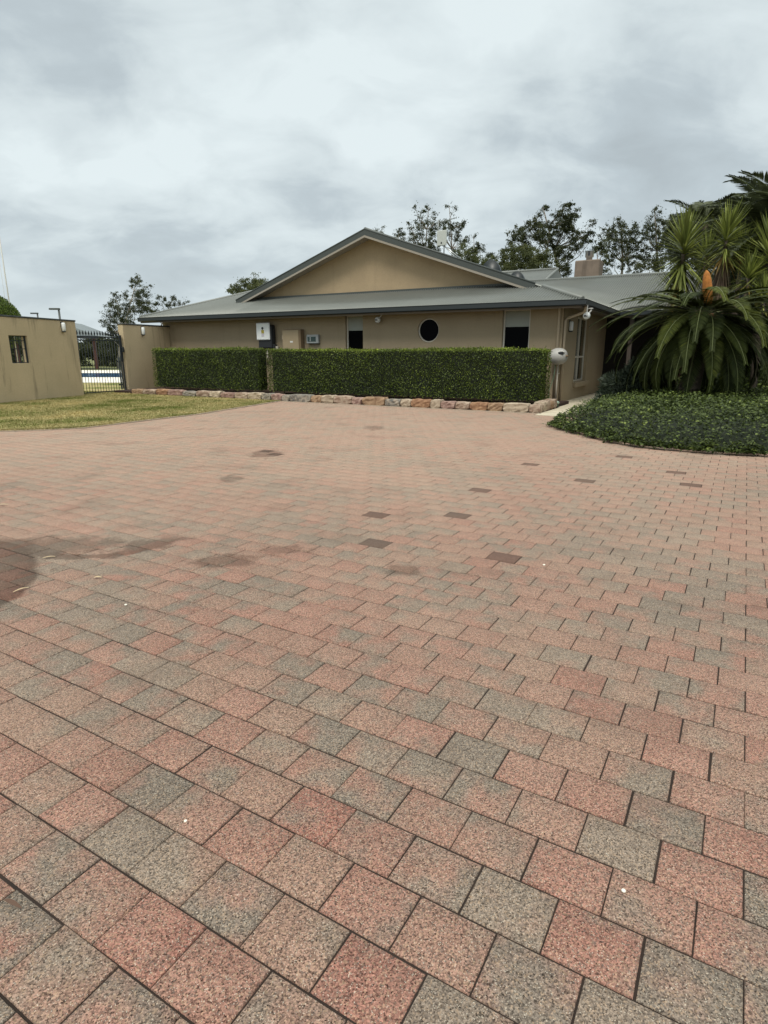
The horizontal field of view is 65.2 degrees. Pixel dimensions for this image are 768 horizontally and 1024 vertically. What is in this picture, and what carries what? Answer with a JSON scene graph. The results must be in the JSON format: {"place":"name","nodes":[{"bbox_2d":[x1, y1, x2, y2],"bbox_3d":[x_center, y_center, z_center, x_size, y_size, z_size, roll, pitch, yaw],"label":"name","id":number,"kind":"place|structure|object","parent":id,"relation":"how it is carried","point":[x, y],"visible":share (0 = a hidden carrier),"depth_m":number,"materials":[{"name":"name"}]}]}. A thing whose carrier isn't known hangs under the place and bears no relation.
{"place":"outdoors","nodes":[
{"label":"outdoors","id":0,"kind":"place"},
{"bbox_2d":[21,354,120,369],"bbox_3d":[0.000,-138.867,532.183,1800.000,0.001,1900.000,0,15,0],"label":"ground","id":1,"kind":"structure","parent":0,"point":[85,367],"depth_m":70.32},
{"bbox_2d":[10,341,23,361],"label":"tree","id":2,"kind":"object","parent":1,"relation":"on","point":[15,355],"visible":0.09,"depth_m":83.68,"materials":[{"name":"green plant"}]},
{"bbox_2d":[14,323,114,368],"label":"pool pavilion","id":3,"kind":"structure","parent":1,"relation":"on","point":[80,327],"depth_m":60.60,"materials":[{"name":"grey metal"}]},
{"bbox_2d":[77,338,97,366],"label":"tree","id":4,"kind":"object","parent":1,"relation":"on","point":[86,351],"visible":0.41,"depth_m":76.47,"materials":[{"name":"green plant"}]},
{"bbox_2d":[84,338,115,365],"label":"tree","id":5,"kind":"object","parent":1,"relation":"on","point":[100,358],"visible":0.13,"depth_m":79.80,"materials":[{"name":"green plant"}]},
{"bbox_2d":[91,338,120,366],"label":"tree","id":6,"kind":"object","parent":1,"relation":"on","point":[109,352],"visible":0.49,"depth_m":73.88,"materials":[{"name":"green plant"}]},
{"bbox_2d":[98,273,154,367],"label":"gum tree","id":7,"kind":"object","parent":1,"relation":"on","point":[112,317],"visible":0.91,"depth_m":64.66,"materials":[{"name":"green plant"}]},
{"bbox_2d":[0,400,281,431],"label":"lawn kerb","id":8,"kind":"structure","parent":1,"relation":"on","point":[135,421],"depth_m":13.51,"materials":[{"name":"concrete"}]},
{"bbox_2d":[117,323,170,389],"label":"yard wall","id":9,"kind":"structure","parent":1,"relation":"on","point":[138,359],"depth_m":24.63,"materials":[{"name":"beige paint"}]},
{"bbox_2d":[141,326,144,335],"bbox_3d":[-9.838,-7.392,24.504,0.140,0.355,0.140,6,16,22],"label":"wall lamp","id":10,"kind":"object","parent":9,"relation":"attached to","point":[143,331],"visible":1,"depth_m":24.46,"materials":[{"name":"white plastic"}]},
{"bbox_2d":[147,294,189,324],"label":"gum tree","id":11,"kind":"object","parent":1,"relation":"on","point":[173,302],"visible":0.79,"depth_m":70.35,"materials":[{"name":"green plant"}]},
{"bbox_2d":[225,272,268,293],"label":"gum tree","id":12,"kind":"object","parent":1,"relation":"on","point":[236,288],"visible":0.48,"depth_m":56.78,"materials":[{"name":"green plant"}]},
{"bbox_2d":[392,227,406,239],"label":"gum tree","id":13,"kind":"object","parent":1,"relation":"on","point":[401,233],"visible":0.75,"depth_m":57.12,"materials":[{"name":"green plant"}]},
{"bbox_2d":[280,401,539,413],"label":"driveway kerb","id":14,"kind":"structure","parent":1,"relation":"on","point":[415,407],"depth_m":17.13,"materials":[{"name":"concrete"}]},
{"bbox_2d":[401,200,439,249],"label":"gum tree","id":15,"kind":"object","parent":1,"relation":"on","point":[422,237],"visible":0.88,"depth_m":52.33,"materials":[{"name":"green plant"}]},
{"bbox_2d":[137,227,767,400],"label":"house","id":16,"kind":"structure","parent":1,"relation":"on","point":[344,293],"depth_m":21.68,"materials":[{"name":"painted render"},{"name":"metal"},{"name":"glass"}]},
{"bbox_2d":[256,323,278,358],"bbox_3d":[-4.506,-6.599,23.264,0.860,1.395,0.333,8,17,28],"label":"solar inverter","id":17,"kind":"object","parent":16,"relation":"attached to","point":[266,335],"visible":0.81,"depth_m":23.11,"materials":[{"name":"white plastic"}]},
{"bbox_2d":[282,329,303,348],"bbox_3d":[-3.445,-6.359,22.756,0.870,1.080,0.250,8,17,28],"label":"meter box","id":18,"kind":"object","parent":16,"relation":"attached to","point":[293,338],"visible":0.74,"depth_m":22.57,"materials":[{"name":"brown metal"}]},
{"bbox_2d":[282,330,298,348],"bbox_3d":[-3.521,-6.333,22.677,0.760,1.030,0.022,8,17,28],"label":"door","id":19,"kind":"structure","parent":18,"relation":"in","point":[288,335],"depth_m":22.61,"materials":[{"name":"paint"}]},
{"bbox_2d":[306,335,319,343],"bbox_3d":[-2.645,-6.436,22.340,0.540,0.320,0.128,8,17,28],"label":"control panel","id":20,"kind":"object","parent":16,"relation":"attached to","point":[313,339],"visible":1,"depth_m":22.27,"materials":[{"name":"grey plastic"}]},
{"bbox_2d":[347,315,362,349],"bbox_3d":[-1.010,-6.164,21.703,0.736,1.836,0.050,8,17,28],"label":"window","id":21,"kind":"structure","parent":16,"relation":"in","point":[354,323],"depth_m":21.64,"materials":[{"name":"black glass"}]},
{"bbox_2d":[375,315,381,322],"bbox_3d":[-0.193,-6.709,20.769,0.245,0.320,0.275,8,17,28],"label":"security camera","id":22,"kind":"object","parent":16,"relation":"attached to","point":[377,319],"visible":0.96,"depth_m":20.70,"materials":[{"name":"white plastic"}]},
{"bbox_2d":[419,318,438,341],"bbox_3d":[1.526,-6.115,20.204,0.776,0.776,0.060,8,17,28],"label":"window","id":23,"kind":"structure","parent":16,"relation":"in","point":[428,328],"depth_m":20.21,"materials":[{"name":"black glass"}]},
{"bbox_2d":[437,216,456,250],"bbox_3d":[2.375,-10.490,22.769,0.956,1.334,0.582,-3,15,-12],"label":"tv antenna","id":24,"kind":"object","parent":16,"relation":"attached to","point":[438,222],"visible":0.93,"depth_m":22.67,"materials":[{"name":"grey metal"}]},
{"bbox_2d":[437,230,459,257],"bbox_3d":[2.473,-9.818,22.175,1.076,1.131,0.252,4,15,13],"label":"panel antenna","id":25,"kind":"object","parent":16,"relation":"on","point":[441,237],"visible":0.86,"depth_m":22.21,"materials":[{"name":"grey metal"}]},
{"bbox_2d":[503,309,530,349],"bbox_3d":[4.168,-5.392,18.877,0.876,1.886,0.050,8,17,28],"label":"window","id":26,"kind":"structure","parent":16,"relation":"in","point":[516,328],"depth_m":18.79,"materials":[{"name":"black glass"}]},
{"bbox_2d":[555,365,559,398],"bbox_3d":[5.298,-3.913,18.350,0.060,1.200,0.182,8,17,28],"label":"water pipe","id":27,"kind":"object","parent":16,"relation":"attached to","point":[556,381],"visible":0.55,"depth_m":18.26,"materials":[{"name":"beige metal"}]},
{"bbox_2d":[548,348,568,364],"bbox_3d":[5.239,-4.659,17.960,0.610,0.490,0.525,8,17,28],"label":"hose reel","id":28,"kind":"object","parent":16,"relation":"attached to","point":[559,356],"visible":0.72,"depth_m":17.77,"materials":[{"name":"grey plastic"}]},
{"bbox_2d":[568,320,573,331],"bbox_3d":[5.806,-5.767,18.622,0.140,0.355,0.140,8,17,28],"label":"wall lamp","id":29,"kind":"object","parent":16,"relation":"attached to","point":[571,323],"visible":1,"depth_m":18.57,"materials":[{"name":"white plastic"}]},
{"bbox_2d":[573,317,588,387],"bbox_3d":[6.798,-5.498,20.673,0.260,2.278,2.050,8,17,28],"label":"window","id":30,"kind":"structure","parent":16,"relation":"in","point":[582,323],"depth_m":20.89,"materials":[{"name":"beige"}]},
{"bbox_2d":[583,308,592,318],"bbox_3d":[5.890,-5.736,17.360,0.245,0.320,0.275,8,17,28],"label":"security camera","id":31,"kind":"object","parent":16,"relation":"attached to","point":[585,316],"visible":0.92,"depth_m":17.30,"materials":[{"name":"white plastic"}]},
{"bbox_2d":[434,205,472,255],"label":"gum tree","id":32,"kind":"object","parent":1,"relation":"on","point":[452,229],"visible":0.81,"depth_m":55.58,"materials":[{"name":"green plant"}]},
{"bbox_2d":[452,242,498,264],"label":"gum tree","id":33,"kind":"object","parent":1,"relation":"on","point":[468,254],"visible":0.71,"depth_m":47.28,"materials":[{"name":"green plant"}]},
{"bbox_2d":[471,232,485,256],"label":"gum tree","id":34,"kind":"object","parent":1,"relation":"on","point":[478,247],"visible":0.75,"depth_m":50.23,"materials":[{"name":"green plant"}]},
{"bbox_2d":[484,252,499,259],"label":"gum tree","id":35,"kind":"object","parent":1,"relation":"on","point":[490,254],"visible":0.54,"depth_m":56.14,"materials":[{"name":"green plant"}]},
{"bbox_2d":[496,243,559,270],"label":"gum tree","id":36,"kind":"object","parent":1,"relation":"on","point":[523,256],"visible":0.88,"depth_m":43.82,"materials":[{"name":"green plant"}]},
{"bbox_2d":[498,215,557,267],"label":"gum tree","id":37,"kind":"object","parent":1,"relation":"on","point":[540,236],"visible":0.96,"depth_m":48.93,"materials":[{"name":"green plant"}]},
{"bbox_2d":[532,199,603,277],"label":"gum tree","id":38,"kind":"object","parent":1,"relation":"on","point":[566,227],"visible":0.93,"depth_m":51.14,"materials":[{"name":"green plant"}]},
{"bbox_2d":[592,237,613,274],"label":"gum tree","id":39,"kind":"object","parent":1,"relation":"on","point":[601,246],"visible":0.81,"depth_m":48.62,"materials":[{"name":"green plant"}]},
{"bbox_2d":[596,216,644,273],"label":"gum tree","id":40,"kind":"object","parent":1,"relation":"on","point":[612,235],"visible":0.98,"depth_m":54.54,"materials":[{"name":"green plant"}]},
{"bbox_2d":[625,199,671,273],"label":"gum tree","id":41,"kind":"object","parent":1,"relation":"on","point":[640,256],"visible":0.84,"depth_m":53.73,"materials":[{"name":"green plant"}]},
{"bbox_2d":[657,200,716,270],"bbox_3d":[17.857,-11.671,32.086,6.481,9.413,6.118,6,16,21],"label":"tree","id":42,"kind":"object","parent":1,"relation":"on","point":[667,249],"visible":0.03,"depth_m":30.60,"materials":[{"name":"green plant"}]},
{"bbox_2d":[662,193,745,265],"bbox_3d":[14.707,-10.306,28.297,3.954,8.582,4.240,0,15,0],"label":"palm","id":43,"kind":"object","parent":1,"relation":"on","point":[702,207],"visible":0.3,"depth_m":27.29,"materials":[{"name":"green plant"}]},
{"bbox_2d":[684,214,745,269],"bbox_3d":[15.195,-8.944,25.713,5.121,7.269,4.756,0,15,0],"label":"palm","id":44,"kind":"object","parent":1,"relation":"on","point":[702,216],"visible":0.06,"depth_m":25.35,"materials":[{"name":"green plant"}]},
{"bbox_2d":[693,184,767,374],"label":"palm","id":45,"kind":"object","parent":1,"relation":"on","point":[755,211],"visible":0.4,"depth_m":19.13,"materials":[{"name":"green plant"}]},
{"bbox_2d":[694,174,767,282],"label":"palm","id":46,"kind":"object","parent":1,"relation":"on","point":[743,188],"visible":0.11,"depth_m":20.78,"materials":[{"name":"green plant"}]},
{"bbox_2d":[697,170,767,275],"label":"palm","id":47,"kind":"object","parent":1,"relation":"on","point":[762,177],"visible":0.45,"depth_m":18.00,"materials":[{"name":"green plant"}]},
{"bbox_2d":[712,179,760,265],"bbox_3d":[16.152,-9.506,25.307,4.935,8.563,4.856,-12,19,-38],"label":"palm","id":48,"kind":"object","parent":1,"relation":"on","point":[732,181],"visible":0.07,"depth_m":24.77,"materials":[{"name":"green plant"}]},
{"bbox_2d":[82,370,119,382],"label":"pool paving","id":49,"kind":"structure","parent":0,"point":[104,378],"depth_m":37.53,"materials":[{"name":"white concrete"}]},
{"bbox_2d":[81,373,121,376],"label":"pool water","id":50,"kind":"structure","parent":0,"point":[98,374],"depth_m":42.28,"materials":[{"name":"blue liquid"}]},
{"bbox_2d":[83,383,123,390],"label":"pool lawn","id":51,"kind":"structure","parent":0,"point":[93,385],"depth_m":28.67,"materials":[{"name":"green plant"}]},
{"bbox_2d":[0,240,17,361],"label":"flagpole","id":52,"kind":"object","parent":51,"relation":"on","point":[6,287],"visible":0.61,"depth_m":25.35,"materials":[{"name":"white metal"}]},
{"bbox_2d":[0,296,20,347],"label":"topiary dome","id":53,"kind":"structure","parent":51,"relation":"on","point":[5,308],"depth_m":25.42,"materials":[{"name":"green plant"}]},
{"bbox_2d":[117,358,123,388],"bbox_3d":[-10.929,-6.018,25.931,0.060,1.300,1.600,4,15,15],"label":"metal screen","id":54,"kind":"object","parent":51,"relation":"on","point":[120,371],"visible":0.12,"depth_m":25.30,"materials":[{"name":"grey metal"}]},
{"bbox_2d":[0,391,279,430],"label":"lawn","id":55,"kind":"structure","parent":0,"point":[101,411],"depth_m":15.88,"materials":[{"name":"green plant"}]},
{"bbox_2d":[0,315,83,402],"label":"yard wall","id":56,"kind":"structure","parent":55,"relation":"on","point":[49,367],"depth_m":19.95,"materials":[{"name":"beige paint"}]},
{"bbox_2d":[49,308,60,318],"bbox_3d":[-18.772,-9.653,34.685,0.586,4.059,0.180,0,15,0],"label":"lamp post","id":57,"kind":"object","parent":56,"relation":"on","point":[58,309],"visible":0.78,"depth_m":34.15,"materials":[{"name":"grey metal"}]},
{"bbox_2d":[60,322,65,331],"bbox_3d":[-11.132,-6.424,20.837,0.140,0.355,0.140,3,15,13],"label":"wall lamp","id":58,"kind":"object","parent":56,"relation":"attached to","point":[63,327],"visible":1,"depth_m":20.79,"materials":[{"name":"white plastic"}]},
{"bbox_2d":[76,330,126,393],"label":"metal gate","id":59,"kind":"structure","parent":55,"relation":"on","point":[121,348],"depth_m":22.98,"materials":[{"name":"black metal"}]},
{"bbox_2d":[114,387,568,412],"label":"hedge bed floor","id":60,"kind":"structure","parent":0,"point":[561,403],"depth_m":20.73,"materials":[{"name":"stone"}]},
{"bbox_2d":[151,346,270,392],"bbox_3d":[-6.685,-5.474,22.999,5.709,1.750,0.879,8,17,28],"label":"hedge","id":61,"kind":"object","parent":60,"relation":"on","point":[235,368],"visible":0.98,"depth_m":22.57,"materials":[{"name":"green plant"}]},
{"bbox_2d":[268,345,551,402],"bbox_3d":[0.383,-4.467,19.251,9.840,1.720,1.217,8,17,28],"label":"hedge","id":62,"kind":"object","parent":60,"relation":"on","point":[505,373],"visible":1,"depth_m":18.44,"materials":[{"name":"green plant"}]},
{"bbox_2d":[0,402,767,1023],"bbox_3d":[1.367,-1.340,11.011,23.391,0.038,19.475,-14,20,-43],"label":"driveway","id":63,"kind":"structure","parent":0,"point":[266,504],"depth_m":2.54,"materials":[{"name":"red brick"}]},
{"bbox_2d":[4,899,21,907],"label":"fallen leaf","id":64,"kind":"object","parent":63,"relation":"on","point":[12,902],"visible":1,"depth_m":1.68,"materials":[{"name":"brown plant"}]},
{"bbox_2d":[131,389,556,412],"bbox_3d":[-2.396,-3.862,19.976,15.784,0.278,1.825,8,17,28],"label":"stone edging","id":65,"kind":"object","parent":63,"relation":"on","point":[541,406],"visible":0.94,"depth_m":17.86,"materials":[{"name":"stone"}]},
{"bbox_2d":[0,0,767,341],"label":"sky","id":66,"kind":"structure","parent":0,"point":[191,148],"materials":[{"name":"grey"}]},
{"bbox_2d":[535,392,596,415],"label":"path","id":67,"kind":"structure","parent":0,"point":[562,409],"depth_m":17.46,"materials":[{"name":"concrete"}]},
{"bbox_2d":[711,189,754,234],"bbox_3d":[17.445,-11.058,29.741,7.550,9.440,4.574,-10,18,-33],"label":"tree","id":68,"kind":"object","parent":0,"point":[729,211],"depth_m":27.55,"materials":[{"name":"green plant"}]},
{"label":"garden bed floor","id":69,"kind":"structure","parent":0,"visible":0},
{"bbox_2d":[587,357,675,404],"bbox_3d":[6.955,-3.572,16.718,2.417,1.649,2.407,0,15,0],"label":"shrub","id":70,"kind":"object","parent":69,"relation":"on","point":[608,384],"visible":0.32,"depth_m":16.40,"materials":[{"name":"green plant"}]},
{"bbox_2d":[542,382,767,455],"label":"ground cover","id":71,"kind":"object","parent":69,"relation":"on","point":[741,404],"visible":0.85,"depth_m":11.00,"materials":[{"name":"green plant"}]},
{"bbox_2d":[567,397,767,452],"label":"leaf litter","id":72,"kind":"object","parent":69,"relation":"on","point":[728,436],"visible":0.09,"depth_m":10.30,"materials":[{"name":"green plant"}]},
{"bbox_2d":[650,264,695,327],"bbox_3d":[8.701,-5.374,18.110,1.560,4.197,1.636,0,15,0],"label":"yucca","id":73,"kind":"object","parent":69,"relation":"on","point":[670,286],"visible":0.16,"depth_m":17.74,"materials":[{"name":"green plant"}]},
{"bbox_2d":[589,270,767,403],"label":"cycad","id":74,"kind":"object","parent":69,"relation":"on","point":[698,340],"visible":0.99,"depth_m":14.00,"materials":[{"name":"green plant"}]},
{"bbox_2d":[642,203,718,311],"bbox_3d":[8.627,-6.019,17.649,2.348,5.677,2.293,0,15,0],"label":"yucca","id":75,"kind":"object","parent":69,"relation":"on","point":[684,237],"visible":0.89,"depth_m":17.11,"materials":[{"name":"green plant"}]},
{"bbox_2d":[686,224,720,297],"bbox_3d":[10.533,-6.575,19.967,1.763,5.569,1.796,0,15,0],"label":"yucca","id":76,"kind":"object","parent":69,"relation":"on","point":[703,242],"visible":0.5,"depth_m":19.43,"materials":[{"name":"green plant"}]},
{"bbox_2d":[675,361,766,397],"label":"shrub","id":77,"kind":"object","parent":69,"relation":"on","point":[746,382],"visible":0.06,"depth_m":16.90,"materials":[{"name":"green plant"}]},
{"bbox_2d":[693,198,759,310],"bbox_3d":[9.626,-5.906,17.226,1.888,5.674,1.965,0,15,0],"label":"yucca","id":78,"kind":"object","parent":69,"relation":"on","point":[729,222],"visible":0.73,"depth_m":16.70,"materials":[{"name":"green plant"}]},
{"bbox_2d":[722,207,767,374],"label":"yucca","id":79,"kind":"object","parent":69,"relation":"on","point":[764,244],"visible":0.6,"depth_m":16.31,"materials":[{"name":"green plant"}]},
{"bbox_2d":[728,219,765,317],"bbox_3d":[11.208,-6.373,19.221,1.807,5.559,1.677,0,15,0],"label":"yucca","id":80,"kind":"object","parent":69,"relation":"on","point":[744,247],"visible":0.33,"depth_m":18.65,"materials":[{"name":"green plant"}]},
{"bbox_2d":[727,245,767,368],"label":"yucca","id":81,"kind":"object","parent":69,"relation":"on","point":[749,270],"visible":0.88,"depth_m":16.16,"materials":[{"name":"green plant"}]},
{"bbox_2d":[746,268,767,395],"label":"yucca","id":82,"kind":"object","parent":69,"relation":"on","point":[764,281],"visible":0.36,"depth_m":16.11,"materials":[{"name":"green plant"}]}
]}

